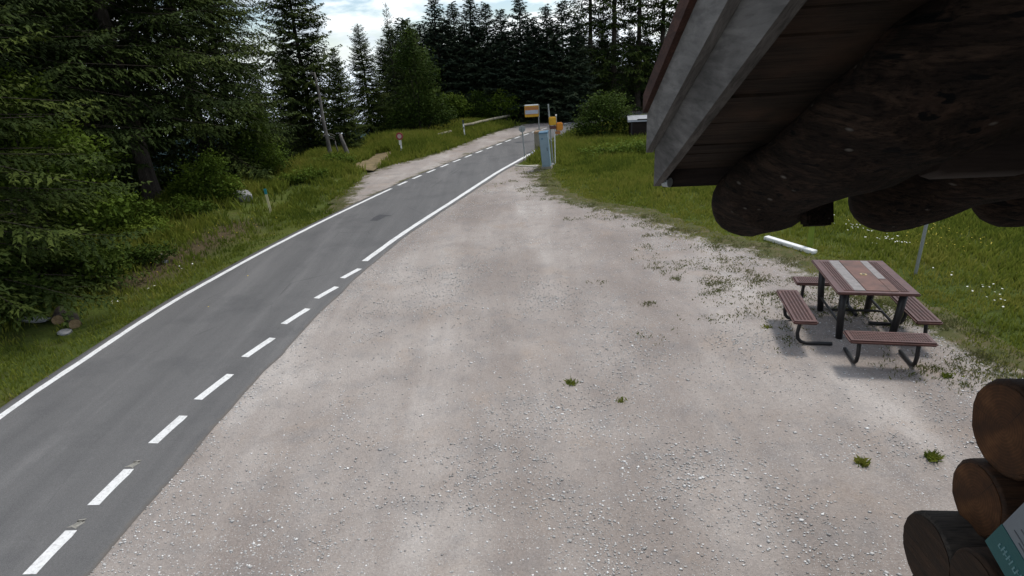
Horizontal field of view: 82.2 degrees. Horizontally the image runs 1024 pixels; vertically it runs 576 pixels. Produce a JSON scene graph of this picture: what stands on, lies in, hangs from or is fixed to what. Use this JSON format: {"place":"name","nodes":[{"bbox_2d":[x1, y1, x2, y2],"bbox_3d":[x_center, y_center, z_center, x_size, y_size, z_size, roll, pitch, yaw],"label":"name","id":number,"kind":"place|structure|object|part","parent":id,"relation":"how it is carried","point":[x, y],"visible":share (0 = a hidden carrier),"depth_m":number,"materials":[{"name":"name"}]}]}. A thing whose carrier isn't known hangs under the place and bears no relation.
{"place":"outdoors","nodes":[
{"label":"outdoors","id":0,"kind":"place"},
{"bbox_2d":[135,130,363,180],"bbox_3d":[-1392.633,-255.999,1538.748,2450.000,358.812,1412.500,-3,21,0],"label":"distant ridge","id":1,"kind":"structure","parent":0,"point":[215,140],"depth_m":1443.40,"materials":[{"name":"green plant"}]},
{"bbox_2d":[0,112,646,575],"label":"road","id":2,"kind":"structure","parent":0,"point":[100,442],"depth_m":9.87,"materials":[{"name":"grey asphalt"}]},
{"bbox_2d":[534,130,543,149],"bbox_3d":[1.476,-7.772,31.062,0.560,1.067,0.460,2,22,13],"label":"litter bin","id":3,"kind":"object","parent":2,"relation":"on","point":[536,138],"visible":0.4,"depth_m":30.88,"materials":[{"name":"grey metal"}]},
{"bbox_2d":[356,152,390,170],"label":"dirt track","id":4,"kind":"structure","parent":0,"point":[372,163],"depth_m":30.60,"materials":[{"name":"beige soil"}]},
{"bbox_2d":[116,0,673,135],"label":"sky","id":5,"kind":"structure","parent":0,"point":[344,15],"materials":[{"name":"white"}]},
{"bbox_2d":[0,67,1023,407],"bbox_3d":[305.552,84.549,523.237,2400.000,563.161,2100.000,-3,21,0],"label":"ground","id":6,"kind":"structure","parent":0,"point":[42,333],"depth_m":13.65,"materials":[{"name":"green plant"}]},
{"bbox_2d":[16,316,50,322],"bbox_3d":[-10.451,0.691,12.784,0.792,0.186,0.228,-3,21,0],"label":"boulder","id":7,"kind":"object","parent":6,"relation":"on","point":[39,320],"visible":0.48,"depth_m":12.71,"materials":[{"name":"grey stone"}]},
{"bbox_2d":[0,240,67,326],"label":"shrub","id":8,"kind":"object","parent":6,"relation":"on","point":[14,272],"visible":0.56,"depth_m":12.68,"materials":[{"name":"green plant"}]},
{"bbox_2d":[0,21,110,232],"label":"spruce tree","id":9,"kind":"object","parent":6,"relation":"on","point":[53,186],"depth_m":22.32,"materials":[{"name":"green plant"}]},
{"bbox_2d":[51,306,65,323],"bbox_3d":[-10.065,0.606,13.058,0.244,0.260,0.726,-15,24,-28],"label":"cut log","id":10,"kind":"object","parent":6,"relation":"on","point":[57,317],"visible":0.71,"depth_m":12.79,"materials":[{"name":"brown wood"}]},
{"bbox_2d":[57,329,72,335],"bbox_3d":[-9.402,0.933,12.321,0.284,0.117,0.218,-3,21,0],"label":"boulder","id":11,"kind":"object","parent":6,"relation":"on","point":[62,332],"visible":0.98,"depth_m":12.27,"materials":[{"name":"grey stone"}]},
{"bbox_2d":[0,216,138,287],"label":"shrub","id":12,"kind":"object","parent":6,"relation":"on","point":[72,261],"visible":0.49,"depth_m":14.45,"materials":[{"name":"green plant"}]},
{"bbox_2d":[0,62,139,248],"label":"broadleaf tree","id":13,"kind":"object","parent":6,"relation":"on","point":[58,139],"visible":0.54,"depth_m":15.33,"materials":[{"name":"green plant"}]},
{"bbox_2d":[65,311,81,328],"bbox_3d":[-9.609,0.698,12.838,0.244,0.263,0.726,-20,27,-37],"label":"cut log","id":14,"kind":"object","parent":6,"relation":"on","point":[75,322],"visible":0.77,"depth_m":12.60,"materials":[{"name":"brown wood"}]},
{"bbox_2d":[0,5,158,331],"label":"spruce tree","id":15,"kind":"object","parent":6,"relation":"on","point":[15,173],"visible":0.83,"depth_m":12.54,"materials":[{"name":"green plant"}]},
{"bbox_2d":[0,141,167,233],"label":"shrub","id":16,"kind":"object","parent":6,"relation":"on","point":[134,208],"visible":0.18,"depth_m":18.62,"materials":[{"name":"green plant"}]},
{"bbox_2d":[3,0,170,201],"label":"spruce tree","id":17,"kind":"object","parent":6,"relation":"on","point":[115,152],"visible":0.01,"depth_m":28.22,"materials":[{"name":"green plant"}]},
{"bbox_2d":[0,0,196,244],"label":"spruce tree","id":18,"kind":"object","parent":6,"relation":"on","point":[55,70],"visible":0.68,"depth_m":17.05,"materials":[{"name":"green plant"}]},
{"bbox_2d":[0,0,211,228],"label":"spruce tree","id":19,"kind":"object","parent":6,"relation":"on","point":[133,172],"visible":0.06,"depth_m":23.29,"materials":[{"name":"green plant"}]},
{"bbox_2d":[48,238,178,268],"bbox_3d":[-10.877,-0.770,16.051,3.404,1.266,1.350,-6,22,-8],"label":"shrub","id":20,"kind":"object","parent":6,"relation":"on","point":[138,252],"visible":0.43,"depth_m":15.97,"materials":[{"name":"green plant"}]},
{"bbox_2d":[82,213,182,243],"bbox_3d":[-11.774,-1.661,18.421,3.306,1.123,1.986,-3,21,0],"label":"shrub","id":21,"kind":"object","parent":6,"relation":"on","point":[132,227],"visible":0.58,"depth_m":18.23,"materials":[{"name":"green plant"}]},
{"bbox_2d":[0,0,267,202],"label":"spruce tree","id":22,"kind":"object","parent":6,"relation":"on","point":[102,20],"visible":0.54,"depth_m":20.81,"materials":[{"name":"green plant"}]},
{"bbox_2d":[89,5,194,192],"bbox_3d":[-21.401,-11.305,30.927,10.942,24.310,10.368,-2,21,5],"label":"spruce tree","id":23,"kind":"object","parent":6,"relation":"on","point":[147,138],"visible":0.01,"depth_m":31.59,"materials":[{"name":"green plant"}]},
{"bbox_2d":[132,193,220,218],"bbox_3d":[-11.654,-2.646,20.375,3.284,1.186,1.935,-3,21,0],"label":"shrub","id":24,"kind":"object","parent":6,"relation":"on","point":[191,208],"visible":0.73,"depth_m":20.16,"materials":[{"name":"green plant"}]},
{"bbox_2d":[83,0,303,202],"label":"spruce tree","id":25,"kind":"object","parent":6,"relation":"on","point":[201,143],"visible":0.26,"depth_m":25.42,"materials":[{"name":"green plant"}]},
{"bbox_2d":[155,146,250,204],"bbox_3d":[-11.416,-3.922,21.564,3.453,2.588,2.082,-3,21,0],"label":"shrub","id":26,"kind":"object","parent":6,"relation":"on","point":[201,173],"visible":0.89,"depth_m":21.45,"materials":[{"name":"green plant"}]},
{"bbox_2d":[146,0,311,179],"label":"spruce tree","id":27,"kind":"object","parent":6,"relation":"on","point":[282,129],"visible":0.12,"depth_m":30.84,"materials":[{"name":"green plant"}]},
{"bbox_2d":[232,190,252,201],"bbox_3d":[-10.479,-3.547,22.756,0.821,0.510,0.555,-3,21,0],"label":"boulder","id":28,"kind":"object","parent":6,"relation":"on","point":[244,197],"visible":0.42,"depth_m":22.61,"materials":[{"name":"grey stone"}]},
{"bbox_2d":[213,107,295,176],"bbox_3d":[-12.188,-6.501,27.200,3.922,4.040,2.856,-10,22,-17],"label":"shrub","id":29,"kind":"object","parent":6,"relation":"on","point":[271,156],"visible":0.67,"depth_m":27.05,"materials":[{"name":"green plant"}]},
{"bbox_2d":[250,81,276,153],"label":"spruce tree","id":30,"kind":"object","parent":6,"relation":"on","point":[264,111],"visible":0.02,"depth_m":44.90,"materials":[{"name":"green plant"}]},
{"bbox_2d":[263,189,270,211],"bbox_3d":[-8.796,-3.095,21.182,0.089,0.980,0.064,-10,22,-8],"label":"marker post","id":31,"kind":"object","parent":6,"relation":"on","point":[267,198],"visible":0.82,"depth_m":21.12,"materials":[{"name":"beige paint"}]},
{"bbox_2d":[266,48,319,159],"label":"spruce tree","id":32,"kind":"object","parent":6,"relation":"on","point":[283,108],"visible":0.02,"depth_m":40.87,"materials":[{"name":"green plant"}]},
{"bbox_2d":[266,166,332,184],"bbox_3d":[-9.588,-4.903,26.363,3.219,1.148,1.911,-3,21,0],"label":"shrub","id":33,"kind":"object","parent":6,"relation":"on","point":[305,172],"visible":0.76,"depth_m":26.02,"materials":[{"name":"green plant"}]},
{"bbox_2d":[252,0,364,159],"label":"spruce tree","id":34,"kind":"object","parent":6,"relation":"on","point":[302,82],"visible":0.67,"depth_m":35.80,"materials":[{"name":"green plant"}]},
{"bbox_2d":[308,72,334,152],"bbox_3d":[-9.500,-8.448,29.501,0.985,4.528,1.172,-3,21,0],"label":"dead tree","id":35,"kind":"object","parent":6,"relation":"on","point":[322,119],"visible":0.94,"depth_m":29.45,"materials":[{"name":"grey wood"}]},
{"bbox_2d":[309,151,360,164],"bbox_3d":[-8.974,-6.124,28.825,2.899,1.103,2.069,-12,23,-22],"label":"shrub","id":36,"kind":"object","parent":6,"relation":"on","point":[338,155],"visible":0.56,"depth_m":28.60,"materials":[{"name":"green plant"}]},
{"bbox_2d":[339,134,348,152],"bbox_3d":[-8.476,-7.072,30.099,0.496,1.664,0.419,-11,23,-18],"label":"post","id":37,"kind":"object","parent":6,"relation":"on","point":[344,146],"visible":0.55,"depth_m":29.94,"materials":[{"name":"grey wood"}]},
{"bbox_2d":[321,48,369,148],"bbox_3d":[-9.957,-10.539,34.379,2.996,6.513,2.964,-7,22,-9],"label":"spruce tree","id":38,"kind":"object","parent":6,"relation":"on","point":[341,111],"visible":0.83,"depth_m":34.08,"materials":[{"name":"green plant"}]},
{"bbox_2d":[345,25,395,139],"bbox_3d":[-9.787,-13.424,39.303,3.850,7.927,3.808,2,22,14],"label":"spruce tree","id":39,"kind":"object","parent":6,"relation":"on","point":[370,106],"visible":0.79,"depth_m":38.86,"materials":[{"name":"green plant"}]},
{"bbox_2d":[372,27,397,100],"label":"spruce tree","id":40,"kind":"object","parent":6,"relation":"on","point":[386,45],"visible":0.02,"depth_m":64.71,"materials":[{"name":"green plant"}]},
{"bbox_2d":[370,37,406,131],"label":"spruce tree","id":41,"kind":"object","parent":6,"relation":"on","point":[380,56],"visible":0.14,"depth_m":47.07,"materials":[{"name":"green plant"}]},
{"bbox_2d":[380,2,412,129],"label":"spruce tree","id":42,"kind":"object","parent":6,"relation":"on","point":[388,68],"visible":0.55,"depth_m":41.28,"materials":[{"name":"green plant"}]},
{"bbox_2d":[388,17,409,102],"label":"spruce tree","id":43,"kind":"object","parent":6,"relation":"on","point":[397,26],"visible":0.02,"depth_m":56.49,"materials":[{"name":"green plant"}]},
{"bbox_2d":[396,133,402,147],"bbox_3d":[-6.178,-7.969,32.572,0.396,1.300,0.125,0,22,9],"label":"round sign","id":44,"kind":"object","parent":6,"relation":"on","point":[399,136],"visible":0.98,"depth_m":32.38,"materials":[{"name":"metal"}]},
{"bbox_2d":[368,25,458,131],"bbox_3d":[-6.825,-13.539,39.389,6.270,7.492,3.806,-3,21,0],"label":"broadleaf tree","id":45,"kind":"object","parent":6,"relation":"on","point":[394,117],"visible":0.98,"depth_m":39.36,"materials":[{"name":"green plant"}]},
{"bbox_2d":[394,24,436,114],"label":"spruce tree","id":46,"kind":"object","parent":6,"relation":"on","point":[403,31],"visible":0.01,"depth_m":49.32,"materials":[{"name":"green plant"}]},
{"bbox_2d":[387,19,445,128],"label":"spruce tree","id":47,"kind":"object","parent":6,"relation":"on","point":[402,35],"visible":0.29,"depth_m":42.11,"materials":[{"name":"green plant"}]},
{"bbox_2d":[411,22,444,122],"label":"spruce tree","id":48,"kind":"object","parent":6,"relation":"on","point":[420,28],"visible":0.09,"depth_m":44.79,"materials":[{"name":"green plant"}]},
{"bbox_2d":[424,29,451,90],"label":"spruce tree","id":49,"kind":"object","parent":6,"relation":"on","point":[434,49],"depth_m":49.87,"materials":[{"name":"green plant"}]},
{"bbox_2d":[417,0,467,119],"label":"spruce tree","id":50,"kind":"object","parent":6,"relation":"on","point":[434,36],"visible":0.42,"depth_m":45.09,"materials":[{"name":"green plant"}]},
{"bbox_2d":[434,91,475,124],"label":"shrub","id":51,"kind":"object","parent":6,"relation":"on","point":[457,103],"visible":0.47,"depth_m":43.97,"materials":[{"name":"green plant"}]},
{"bbox_2d":[436,1,483,119],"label":"spruce tree","id":52,"kind":"object","parent":6,"relation":"on","point":[454,12],"visible":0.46,"depth_m":45.43,"materials":[{"name":"green plant"}]},
{"bbox_2d":[457,90,499,118],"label":"shrub","id":53,"kind":"object","parent":6,"relation":"on","point":[473,97],"visible":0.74,"depth_m":44.75,"materials":[{"name":"green plant"}]},
{"bbox_2d":[448,0,510,116],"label":"spruce tree","id":54,"kind":"object","parent":6,"relation":"on","point":[469,14],"visible":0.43,"depth_m":45.23,"materials":[{"name":"green plant"}]},
{"bbox_2d":[323,110,642,214],"bbox_3d":[0.080,-9.330,36.862,8.055,0.079,37.828,9,24,28],"label":"lay by","id":55,"kind":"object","parent":6,"relation":"on","point":[375,181],"visible":0.59,"depth_m":29.01,"materials":[{"name":"grey gravel"}]},
{"bbox_2d":[464,114,509,127],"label":"timber rail","id":56,"kind":"object","parent":6,"relation":"on","point":[494,118],"visible":0.67,"depth_m":42.43,"materials":[{"name":"grey wood"}]},
{"bbox_2d":[461,2,514,118],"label":"spruce tree","id":57,"kind":"object","parent":6,"relation":"on","point":[485,7],"visible":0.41,"depth_m":45.10,"materials":[{"name":"green plant"}]},
{"bbox_2d":[475,88,524,120],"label":"shrub","id":58,"kind":"object","parent":6,"relation":"on","point":[505,104],"visible":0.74,"depth_m":44.68,"materials":[{"name":"green plant"}]},
{"bbox_2d":[477,9,527,123],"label":"spruce tree","id":59,"kind":"object","parent":6,"relation":"on","point":[502,46],"visible":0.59,"depth_m":44.76,"materials":[{"name":"green plant"}]},
{"bbox_2d":[495,87,531,119],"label":"shrub","id":60,"kind":"object","parent":6,"relation":"on","point":[517,100],"visible":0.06,"depth_m":45.95,"materials":[{"name":"green plant"}]},
{"bbox_2d":[496,0,545,121],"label":"spruce tree","id":61,"kind":"object","parent":6,"relation":"on","point":[517,17],"visible":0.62,"depth_m":44.35,"materials":[{"name":"green plant"}]},
{"bbox_2d":[519,126,524,156],"bbox_3d":[0.576,-7.344,29.622,0.330,1.665,0.090,-6,21,1],"label":"round sign","id":62,"kind":"object","parent":6,"relation":"on","point":[522,129],"visible":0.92,"depth_m":29.43,"materials":[{"name":"metal"}]},
{"bbox_2d":[524,104,539,129],"bbox_3d":[1.222,-9.911,35.340,0.908,2.200,0.155,-3,21,0],"label":"bus stop sign","id":63,"kind":"object","parent":6,"relation":"on","point":[531,110],"visible":0.94,"depth_m":35.02,"materials":[{"name":"metal"}]},
{"bbox_2d":[510,16,562,123],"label":"spruce tree","id":64,"kind":"object","parent":6,"relation":"on","point":[532,20],"visible":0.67,"depth_m":44.13,"materials":[{"name":"green plant"}]},
{"bbox_2d":[520,4,570,122],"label":"spruce tree","id":65,"kind":"object","parent":6,"relation":"on","point":[543,31],"visible":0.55,"depth_m":43.82,"materials":[{"name":"green plant"}]},
{"bbox_2d":[538,130,552,168],"bbox_3d":[1.492,-6.162,26.245,0.460,1.686,0.400,-2,21,14],"label":"utility cabinet","id":66,"kind":"object","parent":6,"relation":"on","point":[545,149],"visible":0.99,"depth_m":26.08,"materials":[{"name":"blue metal"}]},
{"bbox_3d":[1.451,-6.082,26.085,0.330,1.280,0.029,-2,21,14],"label":"door","id":67,"kind":"part","parent":66,"relation":"part of","materials":[{"name":"blue paint"}]},
{"bbox_2d":[89,165,1023,575],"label":"gravel lot","id":68,"kind":"structure","parent":6,"relation":"on","point":[433,385],"depth_m":8.04,"materials":[{"name":"grey gravel"}]},
{"bbox_2d":[515,165,536,166],"bbox_3d":[0.638,-5.643,27.221,1.150,0.100,0.100,10,25,30],"label":"kerb stone","id":69,"kind":"object","parent":68,"relation":"on","point":[525,165],"visible":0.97,"depth_m":27.17,"materials":[{"name":"white stone"}]},
{"bbox_2d":[547,104,562,162],"bbox_3d":[2.014,-7.001,26.966,0.669,2.803,0.290,-3,21,0],"label":"sign pole","id":70,"kind":"object","parent":68,"relation":"on","point":[558,127],"visible":0.91,"depth_m":26.80,"materials":[{"name":"metal"}]},
{"bbox_2d":[91,180,1023,575],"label":"pebbles","id":71,"kind":"object","parent":68,"relation":"on","point":[643,548],"visible":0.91,"depth_m":7.35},
{"bbox_2d":[563,376,578,385],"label":"weed tuft","id":72,"kind":"object","parent":68,"relation":"on","point":[570,381],"visible":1,"depth_m":9.04,"materials":[{"name":"green plant"}]},
{"bbox_2d":[503,170,1023,394],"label":"gravel weeds","id":73,"kind":"object","parent":68,"relation":"on","point":[977,355],"visible":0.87,"depth_m":11.44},
{"bbox_2d":[643,0,1023,575],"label":"log cabin","id":74,"kind":"object","parent":68,"relation":"on","point":[766,116],"visible":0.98,"depth_m":2.24,"materials":[{"name":"brown wood"}]},
{"bbox_2d":[985,503,1023,575],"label":"poster","id":75,"kind":"object","parent":74,"relation":"attached to","point":[1004,541],"visible":1,"depth_m":2.37,"materials":[{"name":"paper"}]},
{"bbox_2d":[776,260,942,366],"bbox_3d":[5.781,0.330,9.936,2.210,0.946,2.762,1,22,12],"label":"picnic table","id":76,"kind":"object","parent":68,"relation":"on","point":[846,279],"visible":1,"depth_m":9.71,"materials":[{"name":"brown wood planks"},{"name":"black steel"}]},
{"bbox_2d":[853,455,872,467],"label":"weed tuft","id":77,"kind":"object","parent":68,"relation":"on","point":[862,462],"visible":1,"depth_m":6.96,"materials":[{"name":"green plant"}]},
{"bbox_2d":[924,448,947,462],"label":"weed tuft","id":78,"kind":"object","parent":68,"relation":"on","point":[933,456],"visible":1,"depth_m":6.95,"materials":[{"name":"green plant"}]},
{"bbox_2d":[940,372,953,378],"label":"weed tuft","id":79,"kind":"object","parent":68,"relation":"on","point":[945,375],"visible":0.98,"depth_m":8.61,"materials":[{"name":"green plant"}]},
{"bbox_2d":[111,224,1003,306],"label":"white wildflowers","id":80,"kind":"object","parent":6,"relation":"on","point":[851,226],"visible":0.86,"depth_m":13.67,"materials":[{"name":"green plant"}]},
{"bbox_2d":[533,0,592,122],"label":"spruce tree","id":81,"kind":"object","parent":6,"relation":"on","point":[561,32],"visible":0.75,"depth_m":43.25,"materials":[{"name":"green plant"}]},
{"bbox_2d":[551,15,602,121],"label":"spruce tree","id":82,"kind":"object","parent":6,"relation":"on","point":[580,38],"visible":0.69,"depth_m":43.45,"materials":[{"name":"green plant"}]},
{"bbox_2d":[575,27,593,94],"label":"spruce tree","id":83,"kind":"object","parent":6,"relation":"on","point":[586,34],"visible":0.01,"depth_m":53.43,"materials":[{"name":"green plant"}]},
{"bbox_2d":[559,0,628,114],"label":"spruce tree","id":84,"kind":"object","parent":6,"relation":"on","point":[591,33],"visible":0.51,"depth_m":45.44,"materials":[{"name":"green plant"}]},
{"bbox_2d":[566,88,636,137],"bbox_3d":[5.191,-9.739,33.767,4.549,3.289,3.020,-3,21,0],"label":"shrub","id":85,"kind":"object","parent":6,"relation":"on","point":[604,104],"visible":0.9,"depth_m":33.35,"materials":[{"name":"green plant"}]},
{"bbox_2d":[593,28,621,105],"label":"spruce tree","id":86,"kind":"object","parent":6,"relation":"on","point":[607,66],"visible":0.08,"depth_m":52.67,"materials":[{"name":"green plant"}]},
{"bbox_2d":[576,136,654,157],"bbox_3d":[5.593,-6.615,28.277,5.007,1.445,2.306,-3,21,0],"label":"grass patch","id":87,"kind":"object","parent":6,"relation":"on","point":[618,147],"visible":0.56,"depth_m":28.09,"materials":[{"name":"green plant"}]},
{"bbox_2d":[609,30,625,96],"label":"spruce tree","id":88,"kind":"object","parent":6,"relation":"on","point":[619,54],"visible":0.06,"depth_m":55.86,"materials":[{"name":"green plant"}]},
{"bbox_2d":[578,0,658,112],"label":"spruce tree","id":89,"kind":"object","parent":6,"relation":"on","point":[614,47],"visible":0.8,"depth_m":45.58,"materials":[{"name":"green plant"}]},
{"bbox_2d":[623,31,632,95],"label":"spruce tree","id":90,"kind":"object","parent":6,"relation":"on","point":[630,32],"visible":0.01,"depth_m":61.85,"materials":[{"name":"green plant"}]},
{"bbox_2d":[618,41,645,106],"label":"spruce tree","id":91,"kind":"object","parent":6,"relation":"on","point":[633,95],"visible":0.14,"depth_m":53.35,"materials":[{"name":"green plant"}]},
{"bbox_2d":[627,115,646,136],"bbox_3d":[7.330,-9.018,33.067,1.670,1.380,1.270,0,22,7],"label":"storage box","id":92,"kind":"object","parent":6,"relation":"on","point":[637,124],"visible":0.42,"depth_m":32.56,"materials":[{"name":"metal"}]},
{"bbox_2d":[605,0,675,111],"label":"spruce tree","id":93,"kind":"object","parent":6,"relation":"on","point":[639,84],"visible":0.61,"depth_m":46.91,"materials":[{"name":"green plant"}]},
{"bbox_2d":[634,27,654,98],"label":"spruce tree","id":94,"kind":"object","parent":6,"relation":"on","point":[643,37],"visible":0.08,"depth_m":53.45,"materials":[{"name":"green plant"}]},
{"bbox_2d":[622,0,678,97],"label":"spruce tree","id":95,"kind":"object","parent":6,"relation":"on","point":[662,28],"visible":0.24,"depth_m":46.93,"materials":[{"name":"green plant"}]},
{"bbox_2d":[655,0,678,60],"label":"spruce tree","id":96,"kind":"object","parent":6,"relation":"on","point":[668,18],"visible":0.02,"depth_m":47.75,"materials":[{"name":"green plant"}]},
{"bbox_2d":[764,235,816,253],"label":"white beam","id":97,"kind":"structure","parent":6,"relation":"on","point":[805,249],"depth_m":14.49,"materials":[{"name":"paint"}]},
{"bbox_2d":[807,226,814,247],"bbox_3d":[7.294,-1.291,14.304,0.150,0.880,0.143,-3,21,0],"label":"marker stake","id":98,"kind":"object","parent":6,"relation":"on","point":[810,239],"visible":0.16,"depth_m":14.28,"materials":[{"name":"yellow paint"}]},
{"bbox_2d":[914,224,927,274],"bbox_3d":[8.479,-0.818,12.161,0.089,1.630,0.068,-3,21,0],"label":"thin post","id":99,"kind":"object","parent":6,"relation":"on","point":[920,248],"visible":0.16,"depth_m":12.14,"materials":[{"name":"metal"}]}
]}

